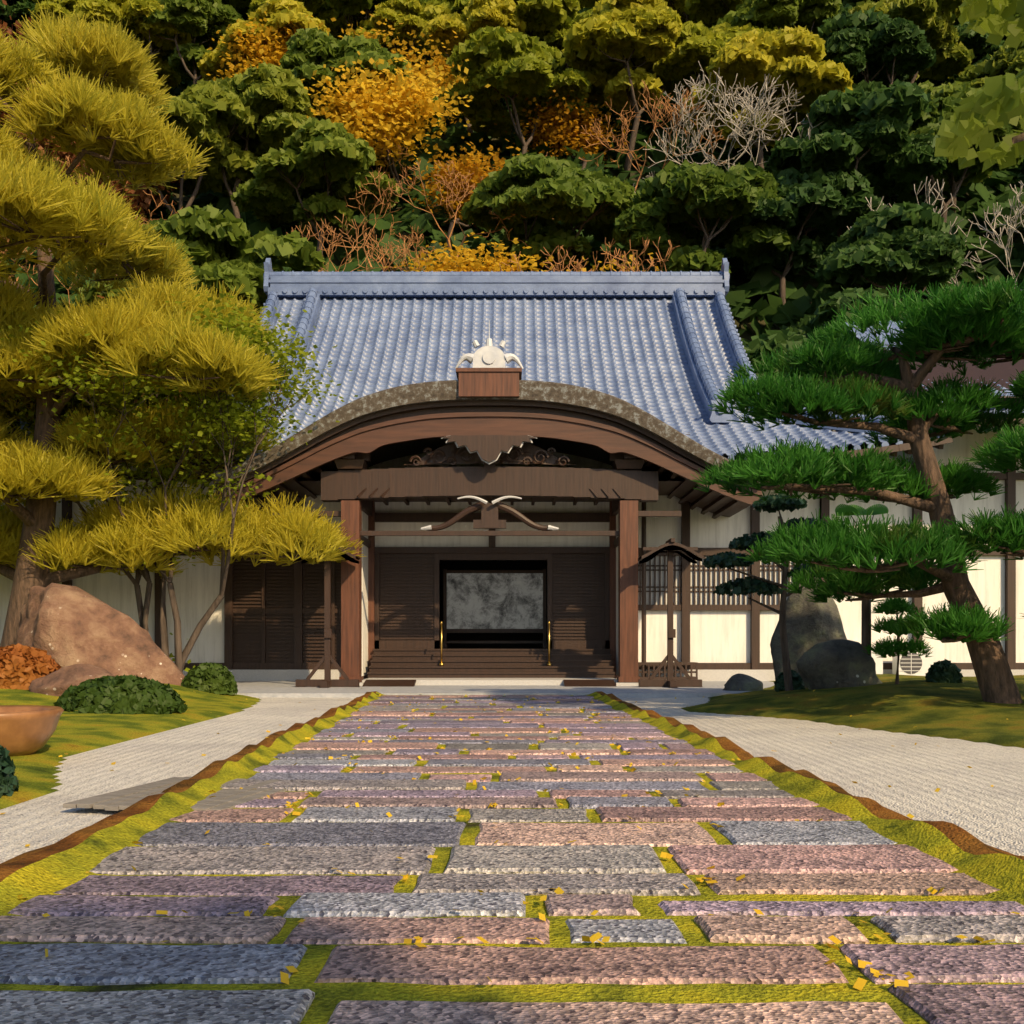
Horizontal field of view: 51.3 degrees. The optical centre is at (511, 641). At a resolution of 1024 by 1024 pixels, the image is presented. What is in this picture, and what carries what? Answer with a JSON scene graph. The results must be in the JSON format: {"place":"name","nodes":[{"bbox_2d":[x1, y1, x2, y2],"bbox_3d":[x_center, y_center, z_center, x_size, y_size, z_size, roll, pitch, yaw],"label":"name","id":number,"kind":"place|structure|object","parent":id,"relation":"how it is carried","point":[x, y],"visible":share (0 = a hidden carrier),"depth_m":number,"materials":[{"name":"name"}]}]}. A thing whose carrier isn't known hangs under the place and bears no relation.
{"place":"outdoors","nodes":[
{"label":"outdoors","id":0,"kind":"place"},
{"bbox_2d":[0,430,154,643],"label":"wall","id":1,"kind":"structure","parent":0,"point":[114,591],"depth_m":22.65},
{"bbox_2d":[0,683,260,809],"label":"moss lawn","id":2,"kind":"structure","parent":0,"point":[75,733],"depth_m":10.57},
{"bbox_2d":[0,745,19,797],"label":"shrub","id":3,"kind":"object","parent":2,"relation":"on","point":[9,783],"visible":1,"depth_m":6.04,"materials":[{"name":"green plant"}]},
{"bbox_2d":[0,643,60,689],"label":"red shrub","id":4,"kind":"object","parent":2,"relation":"on","point":[22,667],"visible":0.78,"depth_m":13.70,"materials":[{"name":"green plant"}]},
{"bbox_2d":[0,705,63,756],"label":"bowl","id":5,"kind":"object","parent":2,"relation":"on","point":[27,729],"visible":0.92,"depth_m":7.81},
{"bbox_2d":[28,664,115,695],"bbox_3d":[-5.508,0.526,13.558,1.270,0.490,0.766,0,0,0],"label":"flat rock","id":6,"kind":"object","parent":2,"relation":"on","point":[60,681],"visible":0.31,"depth_m":13.36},
{"bbox_2d":[14,583,184,685],"bbox_3d":[-6.370,-0.018,16.644,2.750,1.789,1.790,0,0,-11],"label":"rock","id":7,"kind":"object","parent":2,"relation":"on","point":[63,625],"visible":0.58,"depth_m":16.12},
{"bbox_2d":[53,674,187,714],"bbox_3d":[-4.544,0.616,12.397,1.510,0.480,1.075,0,0,0],"label":"azalea shrub","id":8,"kind":"object","parent":2,"relation":"on","point":[126,694],"visible":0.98,"depth_m":12.07,"materials":[{"name":"green plant"}]},
{"bbox_2d":[0,288,357,672],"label":"maple tree","id":9,"kind":"object","parent":2,"relation":"on","point":[235,411],"visible":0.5,"depth_m":18.62,"materials":[{"name":"green plant"}]},
{"bbox_2d":[0,0,365,646],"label":"pine tree","id":10,"kind":"object","parent":2,"relation":"on","point":[100,104],"visible":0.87,"depth_m":18.10,"materials":[{"name":"yellow plant"}]},
{"bbox_2d":[181,662,237,694],"bbox_3d":[-4.601,0.561,16.200,0.890,0.517,0.786,0,0,0],"label":"azalea shrub","id":11,"kind":"object","parent":2,"relation":"on","point":[215,678],"visible":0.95,"depth_m":15.97,"materials":[{"name":"green plant"}]},
{"bbox_2d":[183,670,774,680],"bbox_3d":[-0.420,0.745,22.660,14.460,0.310,0.480,0,0,0],"label":"stone foundation","id":12,"kind":"object","parent":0,"point":[294,675],"visible":0.21,"depth_m":22.42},
{"bbox_2d":[215,400,760,490],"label":"trim","id":13,"kind":"structure","parent":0,"point":[489,406],"depth_m":19.63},
{"bbox_2d":[0,697,1023,863],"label":"gravel court","id":14,"kind":"object","parent":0,"point":[873,764],"depth_m":7.84,"materials":[{"name":"gravel"}]},
{"bbox_2d":[63,777,285,810],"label":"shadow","id":15,"kind":"object","parent":14,"relation":"on","point":[123,799],"visible":0.51,"depth_m":5.80,"materials":[{"name":"stone"}]},
{"bbox_2d":[294,545,359,687],"bbox_3d":[-3.380,-0.482,19.550,1.200,2.765,0.960,0,0,0],"label":"sign stand","id":16,"kind":"object","parent":14,"relation":"on","point":[327,659],"visible":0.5,"depth_m":19.50,"materials":[{"name":"brown wood"}]},
{"bbox_2d":[155,432,829,678],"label":"building wall","id":17,"kind":"structure","parent":14,"relation":"on","point":[273,616],"depth_m":22.55,"materials":[{"name":"wood"}]},
{"bbox_2d":[29,436,952,468],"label":"eave rafters","id":18,"kind":"object","parent":17,"relation":"attached to","point":[905,448],"visible":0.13,"depth_m":20.55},
{"bbox_2d":[888,437,933,462],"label":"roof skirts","id":19,"kind":"object","parent":18,"relation":"on","point":[900,453],"visible":0.01,"depth_m":22.32,"materials":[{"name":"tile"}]},
{"bbox_2d":[229,441,905,494],"bbox_3d":[-0.420,-6.215,29.000,17.700,6.230,16.800,0,0,0],"label":"roof sheathing","id":20,"kind":"object","parent":19,"relation":"on","point":[664,487],"visible":0.07,"depth_m":21.20,"materials":[{"name":"brown wood"}]},
{"bbox_2d":[236,297,893,455],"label":"roof tiles","id":21,"kind":"object","parent":20,"relation":"on","point":[630,351],"visible":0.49,"depth_m":26.77,"materials":[{"name":"tile"}]},
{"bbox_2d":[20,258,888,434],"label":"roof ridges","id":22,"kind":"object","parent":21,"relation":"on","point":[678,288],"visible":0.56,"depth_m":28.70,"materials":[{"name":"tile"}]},
{"bbox_2d":[439,560,546,647],"bbox_3d":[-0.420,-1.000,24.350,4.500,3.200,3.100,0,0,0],"label":"screen frame","id":23,"kind":"object","parent":17,"relation":"attached to","point":[493,564],"visible":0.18,"depth_m":25.80,"materials":[{"name":"black"}]},
{"bbox_2d":[447,573,542,628],"bbox_3d":[-0.390,-0.920,24.215,2.180,1.260,0.030,0,0,0],"label":"screen panel","id":24,"kind":"object","parent":17,"relation":"attached to","point":[494,600],"visible":1,"depth_m":24.20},
{"bbox_2d":[638,556,812,604],"bbox_3d":[4.405,-1.300,22.610,4.410,1.040,0.021,0,0,0],"label":"shoji window","id":25,"kind":"structure","parent":17,"relation":"attached to","point":[707,584],"depth_m":22.60,"materials":[{"name":"brown"}]},
{"bbox_2d":[236,681,773,696],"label":"platform paving","id":26,"kind":"structure","parent":14,"relation":"on","point":[290,689],"depth_m":18.11,"materials":[{"name":"stone"}]},
{"bbox_2d":[339,500,639,682],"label":"porch columns","id":27,"kind":"structure","parent":26,"relation":"on","point":[351,613],"depth_m":20.03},
{"bbox_2d":[303,442,680,686],"bbox_3d":[-0.420,-1.485,22.212,7.240,4.730,5.177,0,0,0],"label":"porch woodwork","id":28,"kind":"object","parent":26,"relation":"on","point":[354,478],"visible":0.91,"depth_m":20.13,"materials":[{"name":"wood"}]},
{"bbox_2d":[213,380,759,483],"bbox_3d":[-0.420,-3.838,22.475,10.070,1.924,6.050,0,0,0],"label":"roof edge","id":29,"kind":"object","parent":28,"relation":"on","point":[448,390],"depth_m":19.46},
{"bbox_2d":[456,368,521,396],"bbox_3d":[-0.420,-4.715,19.695,1.200,0.510,0.670,0,0,0],"label":"ornament pedestal","id":30,"kind":"object","parent":29,"relation":"on","point":[488,382],"visible":0.82,"depth_m":19.39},
{"bbox_2d":[455,321,523,368],"bbox_3d":[-0.420,-5.448,19.650,1.265,0.950,0.200,0,0,0],"label":"roof ornament","id":31,"kind":"object","parent":30,"relation":"on","point":[489,355],"visible":0.98,"depth_m":19.58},
{"bbox_2d":[216,412,762,504],"bbox_3d":[-0.420,-3.363,19.720,10.070,1.734,0.140,0,0,0],"label":"curved bargeboard","id":32,"kind":"object","parent":29,"relation":"attached to","point":[369,439],"visible":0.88,"depth_m":19.69,"materials":[{"name":"wood"}]},
{"bbox_2d":[443,435,534,462],"bbox_3d":[-0.420,-3.550,19.650,1.720,0.500,0.050,0,0,0],"label":"gable pendant","id":33,"kind":"object","parent":32,"relation":"attached to","point":[489,448],"visible":1,"depth_m":19.62,"materials":[{"name":"brown"}]},
{"bbox_2d":[230,437,749,518],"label":"karahafu soffit","id":34,"kind":"structure","parent":29,"relation":"attached to","point":[716,504],"depth_m":21.49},
{"bbox_2d":[359,678,637,685],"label":"stone porch floor","id":35,"kind":"structure","parent":26,"relation":"on","point":[489,681],"depth_m":20.22,"materials":[{"name":"stone"}]},
{"bbox_2d":[0,695,1023,1023],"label":"path slabs","id":36,"kind":"structure","parent":14,"relation":"on","point":[610,865],"depth_m":3.62,"materials":[{"name":"stone"}]},
{"bbox_2d":[1,681,1019,990],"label":"fallen leaves","id":37,"kind":"object","parent":36,"relation":"on","point":[859,983],"visible":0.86,"depth_m":3.63,"materials":[{"name":"yellow plant"}]},
{"bbox_2d":[0,691,1023,1023],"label":"path moss","id":38,"kind":"object","parent":14,"relation":"on","point":[72,857],"visible":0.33,"depth_m":3.70,"materials":[{"name":"plant"}]},
{"bbox_2d":[638,538,703,687],"bbox_3d":[2.900,-0.482,19.550,1.200,2.765,0.960,0,0,0],"label":"sign stand","id":39,"kind":"object","parent":14,"relation":"on","point":[671,546],"visible":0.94,"depth_m":19.50,"materials":[{"name":"brown wood"}]},
{"bbox_2d":[934,0,1023,171],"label":"tree leaves","id":40,"kind":"object","parent":14,"relation":"on","point":[994,102],"visible":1,"depth_m":6.77,"materials":[{"name":"green plant"}]},
{"bbox_2d":[0,84,1023,340],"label":"hillside","id":41,"kind":"structure","parent":0,"point":[746,334],"depth_m":65.12,"materials":[{"name":"soil"}]},
{"bbox_2d":[0,0,43,43],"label":"forest tree","id":42,"kind":"object","parent":41,"relation":"on","point":[15,10],"visible":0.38,"depth_m":79.70,"materials":[{"name":"green plant"}]},
{"bbox_2d":[29,0,79,23],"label":"forest tree","id":43,"kind":"object","parent":41,"relation":"on","point":[66,6],"visible":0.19,"depth_m":78.57,"materials":[{"name":"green plant"}]},
{"bbox_2d":[66,141,183,223],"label":"forest tree","id":44,"kind":"object","parent":41,"relation":"on","point":[139,195],"visible":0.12,"depth_m":59.93,"materials":[{"name":"orange plant"}]},
{"bbox_2d":[71,0,191,90],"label":"forest tree","id":45,"kind":"object","parent":41,"relation":"on","point":[110,10],"visible":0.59,"depth_m":72.53,"materials":[{"name":"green plant"}]},
{"bbox_2d":[123,0,244,84],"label":"forest tree","id":46,"kind":"object","parent":41,"relation":"on","point":[202,22],"visible":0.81,"depth_m":73.51,"materials":[{"name":"green plant"}]},
{"bbox_2d":[124,91,260,214],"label":"forest tree","id":47,"kind":"object","parent":41,"relation":"on","point":[204,122],"visible":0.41,"depth_m":59.36,"materials":[{"name":"green plant"}]},
{"bbox_2d":[77,203,326,315],"bbox_3d":[-13.676,-13.440,48.875,10.833,11.689,10.997,0,0,7],"label":"forest tree","id":48,"kind":"object","parent":41,"relation":"on","point":[228,250],"visible":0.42,"depth_m":46.45,"materials":[{"name":"green plant"}]},
{"bbox_2d":[179,60,313,217],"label":"forest tree","id":49,"kind":"object","parent":41,"relation":"on","point":[275,98],"visible":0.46,"depth_m":59.83,"materials":[{"name":"green plant"}]},
{"bbox_2d":[197,0,328,80],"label":"forest tree","id":50,"kind":"object","parent":41,"relation":"on","point":[279,14],"visible":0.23,"depth_m":70.29,"materials":[{"name":"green plant"}]},
{"bbox_2d":[207,6,350,80],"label":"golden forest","id":51,"kind":"object","parent":41,"relation":"on","point":[260,49],"visible":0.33,"depth_m":69.97,"materials":[{"name":"orange plant"}]},
{"bbox_2d":[246,0,354,40],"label":"forest tree","id":52,"kind":"object","parent":41,"relation":"on","point":[336,26],"visible":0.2,"depth_m":79.70,"materials":[{"name":"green plant"}]},
{"bbox_2d":[279,27,342,120],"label":"forest tree","id":53,"kind":"object","parent":41,"relation":"on","point":[309,51],"visible":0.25,"depth_m":63.40,"materials":[{"name":"green plant"}]},
{"bbox_2d":[230,116,399,267],"bbox_3d":[-10.804,-23.721,59.455,9.237,9.085,8.603,0,0,28],"label":"forest tree","id":54,"kind":"object","parent":41,"relation":"on","point":[317,166],"visible":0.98,"depth_m":57.96,"materials":[{"name":"green plant"}]},
{"bbox_2d":[286,214,402,271],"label":"forest tree","id":55,"kind":"object","parent":41,"relation":"on","point":[356,240],"visible":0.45,"depth_m":52.85,"materials":[{"name":"orange plant"}]},
{"bbox_2d":[291,168,421,267],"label":"forest tree","id":56,"kind":"object","parent":41,"relation":"on","point":[379,199],"visible":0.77,"depth_m":58.23,"materials":[{"name":"orange plant"}]},
{"bbox_2d":[316,0,427,38],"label":"forest tree","id":57,"kind":"object","parent":41,"relation":"on","point":[352,9],"visible":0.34,"depth_m":78.24,"materials":[{"name":"green plant"}]},
{"bbox_2d":[303,35,441,171],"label":"forest tree","id":58,"kind":"object","parent":41,"relation":"on","point":[367,49],"visible":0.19,"depth_m":63.09,"materials":[{"name":"green plant"}]},
{"bbox_2d":[301,43,490,209],"bbox_3d":[-7.619,-29.841,63.609,13.440,9.341,10.972,0,0,-21],"label":"tree","id":59,"kind":"object","parent":41,"relation":"on","point":[380,110],"visible":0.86,"depth_m":62.54,"materials":[{"name":"yellow plant"}]},
{"bbox_2d":[347,0,451,70],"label":"forest tree","id":60,"kind":"object","parent":41,"relation":"on","point":[410,15],"visible":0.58,"depth_m":76.88,"materials":[{"name":"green plant"}]},
{"bbox_2d":[331,5,494,169],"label":"forest tree","id":61,"kind":"object","parent":41,"relation":"on","point":[437,71],"visible":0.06,"depth_m":68.78,"materials":[{"name":"orange plant"}]},
{"bbox_2d":[387,159,527,266],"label":"forest tree","id":62,"kind":"object","parent":41,"relation":"on","point":[447,186],"visible":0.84,"depth_m":57.03,"materials":[{"name":"orange plant"}]},
{"bbox_2d":[399,133,520,255],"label":"forest tree","id":63,"kind":"object","parent":41,"relation":"on","point":[477,170],"visible":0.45,"depth_m":62.10,"materials":[{"name":"orange plant"}]},
{"bbox_2d":[419,0,525,132],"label":"forest tree","id":64,"kind":"object","parent":41,"relation":"on","point":[474,16],"visible":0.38,"depth_m":70.91,"materials":[{"name":"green plant"}]},
{"bbox_2d":[0,6,1023,408],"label":"hill understory shrubs","id":65,"kind":"object","parent":41,"relation":"on","point":[994,192],"visible":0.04,"depth_m":62.78,"materials":[{"name":"green plant"}]},
{"bbox_2d":[439,25,593,154],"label":"forest tree","id":66,"kind":"object","parent":41,"relation":"on","point":[519,68],"visible":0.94,"depth_m":66.97,"materials":[{"name":"green plant"}]},
{"bbox_2d":[384,232,661,271],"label":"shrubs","id":67,"kind":"object","parent":41,"relation":"on","point":[476,265],"visible":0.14,"depth_m":53.79,"materials":[{"name":"yellow plant"}]},
{"bbox_2d":[513,0,580,125],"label":"forest tree","id":68,"kind":"object","parent":41,"relation":"on","point":[527,10],"visible":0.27,"depth_m":71.89,"materials":[{"name":"green plant"}]},
{"bbox_2d":[460,152,635,271],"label":"forest tree","id":69,"kind":"object","parent":41,"relation":"on","point":[539,191],"visible":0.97,"depth_m":56.02,"materials":[{"name":"green plant"}]},
{"bbox_2d":[493,89,631,169],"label":"forest tree","id":70,"kind":"object","parent":41,"relation":"on","point":[572,135],"visible":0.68,"depth_m":68.97,"materials":[{"name":"orange plant"}]},
{"bbox_2d":[532,9,593,128],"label":"forest tree","id":71,"kind":"object","parent":41,"relation":"on","point":[554,38],"visible":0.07,"depth_m":72.36,"materials":[{"name":"green plant"}]},
{"bbox_2d":[561,0,685,179],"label":"forest tree","id":72,"kind":"object","parent":41,"relation":"on","point":[615,50],"visible":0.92,"depth_m":66.54,"materials":[{"name":"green plant"}]},
{"bbox_2d":[574,237,678,271],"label":"forest tree","id":73,"kind":"object","parent":41,"relation":"on","point":[633,261],"visible":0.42,"depth_m":50.53,"materials":[{"name":"orange plant"}]},
{"bbox_2d":[579,81,730,190],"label":"forest tree","id":74,"kind":"object","parent":41,"relation":"on","point":[665,106],"visible":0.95,"depth_m":63.20,"materials":[{"name":"orange plant"}]},
{"bbox_2d":[612,159,792,273],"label":"forest tree","id":75,"kind":"object","parent":41,"relation":"on","point":[675,205],"visible":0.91,"depth_m":53.66,"materials":[{"name":"green plant"}]},
{"bbox_2d":[683,0,744,28],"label":"forest tree","id":76,"kind":"object","parent":41,"relation":"on","point":[705,13],"visible":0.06,"depth_m":73.03,"materials":[{"name":"green plant"}]},
{"bbox_2d":[633,61,803,248],"bbox_3d":[11.026,-27.018,61.524,11.084,10.263,6.741,0,0,36],"label":"forest tree","id":77,"kind":"object","parent":41,"relation":"on","point":[742,124],"visible":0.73,"depth_m":60.12,"materials":[{"name":"grey plant"}]},
{"bbox_2d":[649,21,793,101],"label":"forest tree","id":78,"kind":"object","parent":41,"relation":"on","point":[702,44],"visible":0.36,"depth_m":67.69,"materials":[{"name":"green plant"}]},
{"bbox_2d":[643,72,823,171],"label":"forest tree","id":79,"kind":"object","parent":41,"relation":"on","point":[765,84],"visible":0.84,"depth_m":58.20,"materials":[{"name":"grey plant"}]},
{"bbox_2d":[679,25,852,167],"bbox_3d":[15.337,-31.589,65.332,9.939,10.496,10.672,0,0,-24],"label":"forest tree","id":80,"kind":"object","parent":41,"relation":"on","point":[753,57],"visible":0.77,"depth_m":62.78,"materials":[{"name":"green plant"}]},
{"bbox_2d":[709,0,841,33],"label":"forest tree","id":81,"kind":"object","parent":41,"relation":"on","point":[811,15],"visible":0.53,"depth_m":68.92,"materials":[{"name":"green plant"}]},
{"bbox_2d":[700,166,888,329],"bbox_3d":[14.281,-20.508,56.483,9.185,9.034,8.554,0,0,-26],"label":"forest tree","id":82,"kind":"object","parent":41,"relation":"on","point":[820,202],"visible":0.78,"depth_m":54.78,"materials":[{"name":"green plant"}]},
{"bbox_2d":[742,327,878,414],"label":"forest tree","id":83,"kind":"object","parent":41,"relation":"on","point":[774,339],"visible":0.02,"depth_m":40.04,"materials":[{"name":"green plant"}]},
{"bbox_2d":[786,285,922,404],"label":"forest tree","id":84,"kind":"object","parent":41,"relation":"on","point":[824,311],"visible":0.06,"depth_m":43.21,"materials":[{"name":"green plant"}]},
{"bbox_2d":[768,79,946,236],"bbox_3d":[18.458,-23.466,57.119,10.358,11.010,10.203,0,0,-25],"label":"forest tree","id":85,"kind":"object","parent":41,"relation":"on","point":[862,132],"visible":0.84,"depth_m":55.06,"materials":[{"name":"green plant"}]},
{"bbox_2d":[817,6,936,92],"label":"forest tree","id":86,"kind":"object","parent":41,"relation":"on","point":[869,49],"visible":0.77,"depth_m":63.76,"materials":[{"name":"green plant"}]},
{"bbox_2d":[805,201,966,316],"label":"forest tree","id":87,"kind":"object","parent":41,"relation":"on","point":[908,244],"visible":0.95,"depth_m":48.89,"materials":[{"name":"green plant"}]},
{"bbox_2d":[818,0,974,82],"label":"forest tree","id":88,"kind":"object","parent":41,"relation":"on","point":[934,20],"visible":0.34,"depth_m":68.53,"materials":[{"name":"green plant"}]},
{"bbox_2d":[847,176,1023,299],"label":"forest tree","id":89,"kind":"object","parent":41,"relation":"on","point":[994,231],"visible":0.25,"depth_m":52.09,"materials":[{"name":"grey plant"}]},
{"bbox_2d":[895,80,1023,212],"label":"forest tree","id":90,"kind":"object","parent":41,"relation":"on","point":[958,89],"visible":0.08,"depth_m":59.71,"materials":[{"name":"green plant"}]},
{"bbox_2d":[914,20,1009,85],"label":"forest tree","id":91,"kind":"object","parent":41,"relation":"on","point":[978,44],"visible":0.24,"depth_m":72.65,"materials":[{"name":"green plant"}]},
{"bbox_2d":[905,95,1023,222],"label":"forest tree","id":92,"kind":"object","parent":41,"relation":"on","point":[926,122],"visible":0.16,"depth_m":58.08,"materials":[{"name":"green plant"}]},
{"bbox_2d":[957,41,1023,186],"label":"forest tree","id":93,"kind":"object","parent":41,"relation":"on","point":[1004,59],"visible":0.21,"depth_m":66.82,"materials":[{"name":"green plant"}]},
{"bbox_2d":[681,674,1023,747],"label":"moss lawn","id":94,"kind":"structure","parent":0,"point":[907,704],"depth_m":12.25,"materials":[{"name":"plant"}]},
{"bbox_2d":[702,494,826,690],"bbox_3d":[3.695,-0.707,15.262,2.029,2.854,1.188,0,0,0],"label":"pine tree","id":95,"kind":"object","parent":94,"relation":"on","point":[751,584],"visible":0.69,"depth_m":15.16,"materials":[{"name":"green plant"}]},
{"bbox_2d":[770,579,846,687],"bbox_3d":[4.603,-0.072,16.709,1.375,2.113,1.095,0,0,-29],"label":"tall rock","id":96,"kind":"object","parent":94,"relation":"on","point":[809,625],"visible":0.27,"depth_m":16.27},
{"bbox_2d":[796,639,882,688],"bbox_3d":[4.493,0.357,14.594,1.207,0.779,1.004,0,0,0],"label":"rock","id":97,"kind":"object","parent":94,"relation":"on","point":[838,663],"visible":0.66,"depth_m":14.26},
{"bbox_2d":[690,273,1023,703],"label":"pine tree","id":98,"kind":"object","parent":94,"relation":"on","point":[974,325],"visible":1,"depth_m":11.69,"materials":[{"name":"green plant"}]},
{"bbox_2d":[820,504,909,655],"bbox_3d":[4.747,-0.667,14.214,1.675,2.569,1.507,0,0,0],"label":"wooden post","id":99,"kind":"object","parent":94,"relation":"on","point":[866,604],"visible":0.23,"depth_m":14.25,"materials":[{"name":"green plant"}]},
{"bbox_2d":[863,598,932,683],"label":"pine sapling","id":100,"kind":"object","parent":94,"relation":"on","point":[883,648],"visible":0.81,"depth_m":13.89,"materials":[{"name":"green plant"}]},
{"bbox_2d":[925,659,962,682],"bbox_3d":[5.750,0.414,14.204,0.507,0.377,0.471,0,0,0],"label":"shrub","id":101,"kind":"object","parent":94,"relation":"on","point":[945,671],"visible":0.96,"depth_m":14.07,"materials":[{"name":"green plant"}]},
{"bbox_2d":[892,648,935,675],"bbox_3d":[8.350,0.480,22.142,0.800,0.680,0.315,0,0,0],"label":"air conditioner","id":102,"kind":"object","parent":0,"point":[913,664],"visible":0.69,"depth_m":22.00,"materials":[{"name":"white"}]},
{"bbox_2d":[820,396,1023,669],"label":"wall","id":103,"kind":"structure","parent":0,"point":[988,583],"depth_m":22.65,"materials":[{"name":"paint"}]},
{"bbox_2d":[845,320,1023,413],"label":"wing roof tiles","id":104,"kind":"object","parent":103,"relation":"on","point":[894,325],"visible":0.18,"depth_m":26.85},
{"bbox_2d":[846,328,1023,417],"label":"roof","id":105,"kind":"structure","parent":104,"relation":"attached to","point":[1005,371],"depth_m":23.92,"materials":[{"name":"brown wood"}]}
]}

